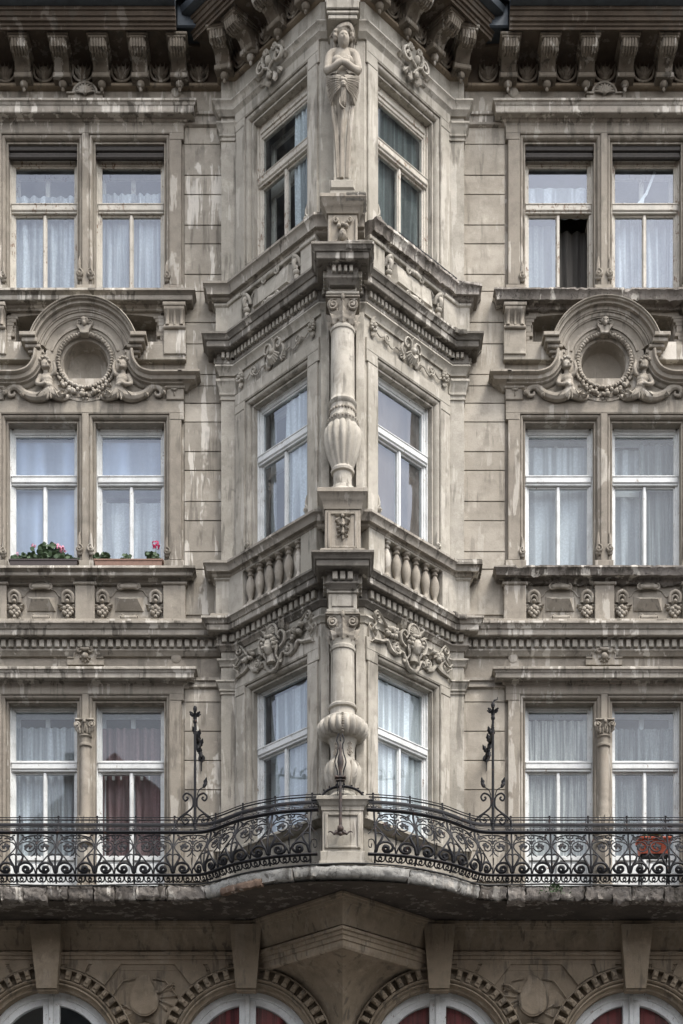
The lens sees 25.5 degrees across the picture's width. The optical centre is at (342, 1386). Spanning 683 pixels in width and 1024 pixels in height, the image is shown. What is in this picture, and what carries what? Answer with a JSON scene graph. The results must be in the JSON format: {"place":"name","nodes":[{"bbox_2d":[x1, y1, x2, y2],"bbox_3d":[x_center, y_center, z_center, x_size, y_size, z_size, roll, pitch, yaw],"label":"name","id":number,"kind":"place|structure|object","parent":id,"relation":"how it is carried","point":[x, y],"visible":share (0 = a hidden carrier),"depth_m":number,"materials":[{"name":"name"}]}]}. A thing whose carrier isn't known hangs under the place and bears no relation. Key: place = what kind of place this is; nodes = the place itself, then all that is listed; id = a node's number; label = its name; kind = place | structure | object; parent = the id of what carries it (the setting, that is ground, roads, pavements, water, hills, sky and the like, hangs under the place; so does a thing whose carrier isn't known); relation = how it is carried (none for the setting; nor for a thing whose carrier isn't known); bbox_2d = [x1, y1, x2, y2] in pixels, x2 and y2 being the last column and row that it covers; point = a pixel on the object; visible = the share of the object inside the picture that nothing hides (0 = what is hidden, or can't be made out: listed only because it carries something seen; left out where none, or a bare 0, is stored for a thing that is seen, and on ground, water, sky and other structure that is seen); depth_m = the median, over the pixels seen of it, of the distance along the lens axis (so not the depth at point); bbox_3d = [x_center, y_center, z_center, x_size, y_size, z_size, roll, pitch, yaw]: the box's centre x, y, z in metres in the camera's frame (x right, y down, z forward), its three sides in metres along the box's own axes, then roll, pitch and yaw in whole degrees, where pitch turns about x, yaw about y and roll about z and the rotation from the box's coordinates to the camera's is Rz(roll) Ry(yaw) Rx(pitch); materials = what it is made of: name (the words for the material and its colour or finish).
{"place":"outdoors","nodes":[
{"label":"outdoors","id":0,"kind":"place"},
{"label":"ground","id":1,"kind":"structure","parent":0,"visible":0},
{"bbox_2d":[0,0,682,1023],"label":"apartment building","id":2,"kind":"structure","parent":1,"relation":"on","point":[240,610],"depth_m":22.35,"materials":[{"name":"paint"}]},
{"bbox_2d":[8,559,78,564],"bbox_3d":[-4.437,-12.211,22.425,1.034,0.138,0.166,0,0,0],"label":"planter","id":3,"kind":"object","parent":2,"relation":"on","point":[43,561],"visible":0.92,"depth_m":22.35,"materials":[{"name":"brown plastic"}]},
{"bbox_2d":[10,552,32,558],"bbox_3d":[-4.735,-12.326,22.416,0.430,0.149,0.191,0,0,0],"label":"geranium","id":4,"kind":"object","parent":3,"relation":"in","point":[23,555],"visible":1,"depth_m":22.38,"materials":[{"name":"green plant"}]},
{"bbox_2d":[27,541,68,558],"bbox_3d":[-4.402,-12.396,22.432,0.661,0.287,0.204,0,0,0],"label":"geranium","id":5,"kind":"object","parent":3,"relation":"on","point":[45,551],"visible":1,"depth_m":22.39,"materials":[{"name":"green plant"}]},
{"bbox_2d":[59,555,78,559],"bbox_3d":[-4.063,-12.307,22.417,0.297,0.111,0.126,0,0,-18],"label":"geranium","id":6,"kind":"object","parent":3,"relation":"on","point":[66,557],"visible":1,"depth_m":22.38,"materials":[{"name":"green plant"}]},
{"bbox_2d":[10,161,76,287],"bbox_3d":[-4.482,-17.400,22.798,1.069,2.340,0.325,0,0,0],"label":"window","id":7,"kind":"structure","parent":2,"relation":"in","point":[45,212],"depth_m":22.69,"materials":[{"name":"paint"}]},
{"bbox_2d":[10,429,76,557],"bbox_3d":[-4.482,-13.275,22.798,1.069,2.290,0.325,0,0,0],"label":"window","id":8,"kind":"structure","parent":2,"relation":"in","point":[45,483],"depth_m":22.69,"materials":[{"name":"white paint"}]},
{"bbox_2d":[10,707,76,885],"bbox_3d":[-4.482,-8.700,22.798,1.069,3.160,0.325,0,0,0],"label":"balcony door","id":9,"kind":"structure","parent":2,"relation":"in","point":[45,769],"depth_m":22.71,"materials":[{"name":"white paint"}]},
{"bbox_2d":[17,443,73,556],"bbox_3d":[-4.482,-13.240,22.802,0.969,2.080,0.010,0,0,0],"label":"curtain","id":10,"kind":"object","parent":2,"relation":"attached to","point":[45,458],"visible":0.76,"depth_m":22.80,"materials":[{"name":"white fabric"}]},
{"bbox_2d":[17,727,73,855],"bbox_3d":[-4.482,-8.600,22.881,0.969,2.800,0.096,0,0,0],"label":"curtain","id":11,"kind":"object","parent":2,"relation":"hanging from","point":[46,744],"visible":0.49,"depth_m":22.88,"materials":[{"name":"white fabric"}]},
{"bbox_2d":[17,195,73,287],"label":"curtain","id":12,"kind":"object","parent":2,"relation":"hanging from","point":[30,253],"visible":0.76,"depth_m":22.83,"materials":[{"name":"white fabric"}]},
{"bbox_2d":[0,993,106,1023],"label":"arched window","id":13,"kind":"structure","parent":2,"relation":"in","point":[51,1004],"depth_m":22.67,"materials":[{"name":"white paint"}]},
{"bbox_2d":[93,559,163,564],"bbox_3d":[-3.177,-12.211,22.425,1.034,0.138,0.166,0,0,0],"label":"planter","id":14,"kind":"object","parent":2,"relation":"on","point":[128,561],"visible":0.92,"depth_m":22.35,"materials":[{"name":"ceramic"}]},
{"bbox_2d":[93,552,110,558],"bbox_3d":[-3.580,-12.335,22.440,0.281,0.164,0.177,0,0,0],"label":"geranium","id":15,"kind":"object","parent":14,"relation":"on","point":[103,555],"visible":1,"depth_m":22.39,"materials":[{"name":"green plant"}]},
{"bbox_2d":[120,553,131,558],"bbox_3d":[-3.198,-12.310,22.421,0.221,0.116,0.179,0,0,0],"label":"geranium","id":16,"kind":"object","parent":14,"relation":"on","point":[126,556],"visible":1,"depth_m":22.36,"materials":[{"name":"green plant"}]},
{"bbox_2d":[145,540,161,558],"bbox_3d":[-2.819,-12.411,22.413,0.240,0.317,0.164,0,0,0],"label":"geranium","id":17,"kind":"object","parent":14,"relation":"on","point":[151,555],"visible":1,"depth_m":22.37,"materials":[{"name":"green plant"}]},
{"bbox_2d":[97,161,163,287],"bbox_3d":[-3.181,-17.400,22.798,1.069,2.340,0.325,0,0,0],"label":"window","id":18,"kind":"structure","parent":2,"relation":"in","point":[131,212],"depth_m":22.69,"materials":[{"name":"paint"}]},
{"bbox_2d":[97,429,163,559],"bbox_3d":[-3.181,-13.275,22.798,1.069,2.290,0.325,0,0,0],"label":"window","id":19,"kind":"structure","parent":2,"relation":"in","point":[131,487],"depth_m":22.69,"materials":[{"name":"white paint"}]},
{"bbox_2d":[97,707,163,885],"bbox_3d":[-3.181,-8.700,22.798,1.069,3.160,0.325,0,0,0],"label":"balcony door","id":20,"kind":"structure","parent":2,"relation":"in","point":[131,769],"depth_m":22.71,"materials":[{"name":"white paint"}]},
{"bbox_2d":[103,728,160,855],"bbox_3d":[-3.181,-8.600,22.903,0.969,2.800,0.096,0,0,0],"label":"curtain","id":21,"kind":"object","parent":2,"relation":"hanging from","point":[132,744],"visible":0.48,"depth_m":22.90,"materials":[{"name":"fabric"}]},
{"bbox_2d":[103,193,160,287],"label":"curtain","id":22,"kind":"object","parent":2,"relation":"hanging from","point":[147,253],"visible":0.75,"depth_m":22.83,"materials":[{"name":"white fabric"}]},
{"bbox_2d":[103,503,160,558],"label":"curtain","id":23,"kind":"object","parent":2,"relation":"hanging from","point":[147,524],"visible":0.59,"depth_m":22.86,"materials":[{"name":"white fabric"}]},
{"bbox_2d":[103,443,160,474],"bbox_3d":[-3.181,-13.980,22.802,0.969,0.600,0.009,0,0,0],"label":"roller blind","id":24,"kind":"object","parent":2,"relation":"attached to","point":[131,458],"visible":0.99,"depth_m":22.80,"materials":[{"name":"white fabric"}]},
{"bbox_2d":[0,792,318,883],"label":"balcony railing","id":25,"kind":"object","parent":2,"relation":"on","point":[241,857],"visible":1,"depth_m":21.29,"materials":[{"name":"metal"}]},
{"bbox_2d":[175,705,212,829],"bbox_3d":[-2.104,-8.806,21.958,0.564,1.823,1.104,0,0,0],"label":"iron standard","id":26,"kind":"object","parent":25,"relation":"on","point":[198,742],"visible":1,"depth_m":21.49,"materials":[{"name":"black metal"}]},
{"bbox_2d":[191,993,303,1023],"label":"arched window","id":27,"kind":"structure","parent":2,"relation":"in","point":[247,1004],"depth_m":22.67,"materials":[{"name":"white paint"}]},
{"bbox_2d":[209,1007,286,1023],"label":"curtain","id":28,"kind":"object","parent":2,"relation":"hanging from","point":[263,1016],"visible":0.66,"depth_m":22.77,"materials":[{"name":"red fabric"}]},
{"bbox_2d":[257,86,306,255],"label":"window","id":29,"kind":"structure","parent":2,"relation":"in","point":[279,178],"depth_m":22.07,"materials":[{"name":"paint"}]},
{"bbox_2d":[257,377,306,541],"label":"window","id":30,"kind":"structure","parent":2,"relation":"in","point":[278,457],"depth_m":22.17,"materials":[{"name":"white paint"}]},
{"bbox_2d":[257,671,306,838],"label":"window","id":31,"kind":"structure","parent":2,"relation":"in","point":[276,748],"depth_m":22.20,"materials":[{"name":"white paint"}]},
{"bbox_2d":[276,682,306,830],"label":"curtain","id":32,"kind":"object","parent":2,"relation":"hanging from","point":[291,711],"visible":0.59,"depth_m":21.84,"materials":[{"name":"white fabric"}]},
{"bbox_2d":[286,392,306,521],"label":"curtain","id":33,"kind":"object","parent":2,"relation":"hanging from","point":[296,414],"visible":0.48,"depth_m":21.77,"materials":[{"name":"white fabric"}]},
{"bbox_2d":[295,106,306,225],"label":"curtain","id":34,"kind":"object","parent":2,"relation":"hanging from","point":[301,168],"visible":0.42,"depth_m":21.73,"materials":[{"name":"white fabric"}]},
{"bbox_2d":[0,862,682,886],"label":"balcony","id":35,"kind":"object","parent":2,"relation":"attached to","point":[335,864],"visible":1,"depth_m":21.32,"materials":[{"name":"grey stone"}]},
{"bbox_2d":[312,733,373,835],"bbox_3d":[0.000,-8.166,20.504,0.852,1.393,0.217,0,0,0],"label":"lamp bracket","id":36,"kind":"object","parent":2,"relation":"attached to","point":[340,779],"visible":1,"depth_m":20.43,"materials":[{"name":"metal"}]},
{"bbox_2d":[378,390,418,536],"bbox_3d":[0.798,-13.250,21.914,0.009,2.100,1.240,0,0,45],"label":"curtain","id":37,"kind":"object","parent":2,"relation":"attached to","point":[398,420],"visible":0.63,"depth_m":21.94,"materials":[{"name":"white fabric"}]},
{"bbox_2d":[378,108,418,246],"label":"curtain","id":38,"kind":"object","parent":2,"relation":"hanging from","point":[393,135],"visible":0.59,"depth_m":22.01,"materials":[{"name":"white fabric"}]},
{"bbox_2d":[378,679,419,835],"bbox_3d":[0.762,-9.075,21.879,1.140,2.150,0.041,0,0,-45],"label":"curtain","id":39,"kind":"object","parent":2,"relation":"hanging from","point":[398,712],"visible":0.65,"depth_m":21.93,"materials":[{"name":"white fabric"}]},
{"bbox_2d":[378,86,427,253],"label":"window","id":40,"kind":"structure","parent":2,"relation":"in","point":[402,168],"depth_m":21.95,"materials":[{"name":"paint"}]},
{"bbox_2d":[378,377,427,541],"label":"window","id":41,"kind":"structure","parent":2,"relation":"in","point":[401,449],"depth_m":21.99,"materials":[{"name":"white paint"}]},
{"bbox_2d":[378,671,427,838],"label":"window","id":42,"kind":"structure","parent":2,"relation":"in","point":[400,745],"depth_m":22.04,"materials":[{"name":"white paint"}]},
{"bbox_2d":[399,1007,475,1023],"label":"curtain","id":43,"kind":"object","parent":2,"relation":"hanging from","point":[421,1016],"visible":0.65,"depth_m":22.77,"materials":[{"name":"red fabric"}]},
{"bbox_2d":[382,993,493,1023],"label":"arched window","id":44,"kind":"structure","parent":2,"relation":"in","point":[437,1004],"depth_m":22.67,"materials":[{"name":"white paint"}]},
{"bbox_2d":[366,792,682,883],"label":"balcony railing","id":45,"kind":"object","parent":2,"relation":"on","point":[444,857],"visible":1,"depth_m":21.29,"materials":[{"name":"metal"}]},
{"bbox_2d":[475,697,512,828],"bbox_3d":[2.143,-8.868,21.958,0.564,1.945,1.104,0,0,0],"label":"iron standard","id":46,"kind":"object","parent":45,"relation":"on","point":[490,744],"visible":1,"depth_m":21.49,"materials":[{"name":"black metal"}]},
{"bbox_2d":[529,226,554,287],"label":"curtain","id":47,"kind":"object","parent":2,"relation":"hanging from","point":[541,256],"visible":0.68,"depth_m":22.86,"materials":[{"name":"white fabric"}]},
{"bbox_2d":[539,882,571,893],"bbox_3d":[3.008,-7.052,21.315,0.475,0.169,0.030,0,0,0],"label":"weed","id":48,"kind":"object","parent":2,"relation":"attached to","point":[556,887],"visible":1,"depth_m":21.31,"materials":[{"name":"green plant"}]},
{"bbox_2d":[529,447,586,565],"bbox_3d":[3.243,-13.225,22.881,0.969,2.050,0.035,0,0,0],"label":"curtain","id":49,"kind":"object","parent":2,"relation":"hanging from","point":[557,461],"visible":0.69,"depth_m":22.88,"materials":[{"name":"white fabric"}]},
{"bbox_2d":[529,720,586,855],"bbox_3d":[3.243,-8.640,22.832,0.969,2.880,0.095,0,0,0],"label":"curtain","id":50,"kind":"object","parent":2,"relation":"hanging from","point":[564,740],"visible":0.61,"depth_m":22.83,"materials":[{"name":"white fabric"}]},
{"bbox_2d":[529,188,587,219],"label":"curtain","id":51,"kind":"object","parent":2,"relation":"hanging from","point":[557,195],"visible":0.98,"depth_m":22.83,"materials":[{"name":"white fabric"}]},
{"bbox_2d":[525,161,592,287],"bbox_3d":[3.243,-17.400,22.911,1.069,2.340,0.551,0,0,0],"label":"window","id":52,"kind":"structure","parent":2,"relation":"in","point":[533,211],"depth_m":22.69,"materials":[{"name":"paint"}]},
{"bbox_2d":[525,429,592,564],"bbox_3d":[3.243,-13.275,22.798,1.069,2.290,0.325,0,0,0],"label":"window","id":53,"kind":"structure","parent":2,"relation":"in","point":[557,483],"depth_m":22.69,"materials":[{"name":"white paint"}]},
{"bbox_2d":[525,707,592,885],"bbox_3d":[3.243,-8.700,22.798,1.069,3.160,0.325,0,0,0],"label":"balcony door","id":54,"kind":"structure","parent":2,"relation":"in","point":[557,769],"depth_m":22.71,"materials":[{"name":"white paint"}]},
{"bbox_2d":[560,231,586,287],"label":"curtain","id":55,"kind":"object","parent":2,"relation":"hanging from","point":[573,262],"visible":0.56,"depth_m":22.98,"materials":[{"name":"brown fabric"}]},
{"bbox_2d":[615,450,638,565],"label":"curtain","id":56,"kind":"object","parent":2,"relation":"hanging from","point":[626,527],"visible":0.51,"depth_m":22.94,"materials":[{"name":"white fabric"}]},
{"bbox_2d":[575,993,682,1023],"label":"arched window","id":57,"kind":"structure","parent":2,"relation":"in","point":[630,1004],"depth_m":22.67,"materials":[{"name":"white paint"}]},
{"bbox_2d":[592,1007,668,1023],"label":"curtain","id":58,"kind":"object","parent":2,"relation":"hanging from","point":[614,1016],"visible":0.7,"depth_m":22.77,"materials":[{"name":"red fabric"}]},
{"bbox_2d":[615,728,672,855],"bbox_3d":[4.544,-8.580,22.833,0.969,2.760,0.101,0,0,0],"label":"curtain","id":59,"kind":"object","parent":2,"relation":"hanging from","point":[638,744],"visible":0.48,"depth_m":22.83,"materials":[{"name":"white fabric"}]},
{"bbox_2d":[615,220,672,288],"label":"curtain","id":60,"kind":"object","parent":2,"relation":"hanging from","point":[659,253],"visible":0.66,"depth_m":22.88,"materials":[{"name":"white fabric"}]},
{"bbox_2d":[612,161,678,287],"bbox_3d":[4.544,-17.400,22.798,1.069,2.340,0.325,0,0,0],"label":"window","id":61,"kind":"structure","parent":2,"relation":"in","point":[641,211],"depth_m":22.69,"materials":[{"name":"paint"}]},
{"bbox_2d":[612,429,678,565],"bbox_3d":[4.544,-13.275,22.798,1.069,2.290,0.325,0,0,0],"label":"window","id":62,"kind":"structure","parent":2,"relation":"in","point":[627,486],"depth_m":22.69,"materials":[{"name":"white paint"}]},
{"bbox_2d":[612,707,678,884],"bbox_3d":[4.544,-8.700,22.798,1.069,3.160,0.325,0,0,0],"label":"balcony door","id":63,"kind":"structure","parent":2,"relation":"in","point":[643,769],"depth_m":22.71,"materials":[{"name":"white paint"}]},
{"bbox_2d":[638,172,655,202],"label":"white curtain","id":64,"kind":"object","parent":2,"relation":"attached to","point":[647,190],"visible":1,"depth_m":22.80,"materials":[{"name":"white fabric"}]},
{"bbox_2d":[635,836,671,884],"bbox_3d":[4.495,-7.510,21.770,0.490,0.790,0.260,0,0,0],"label":"planter","id":65,"kind":"object","parent":2,"relation":"on","point":[641,855],"visible":0.32,"depth_m":21.66,"materials":[{"name":"plastic"}]},
{"bbox_2d":[639,443,672,565],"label":"curtain","id":66,"kind":"object","parent":2,"relation":"hanging from","point":[656,459],"visible":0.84,"depth_m":22.84,"materials":[{"name":"white fabric"}]}
]}

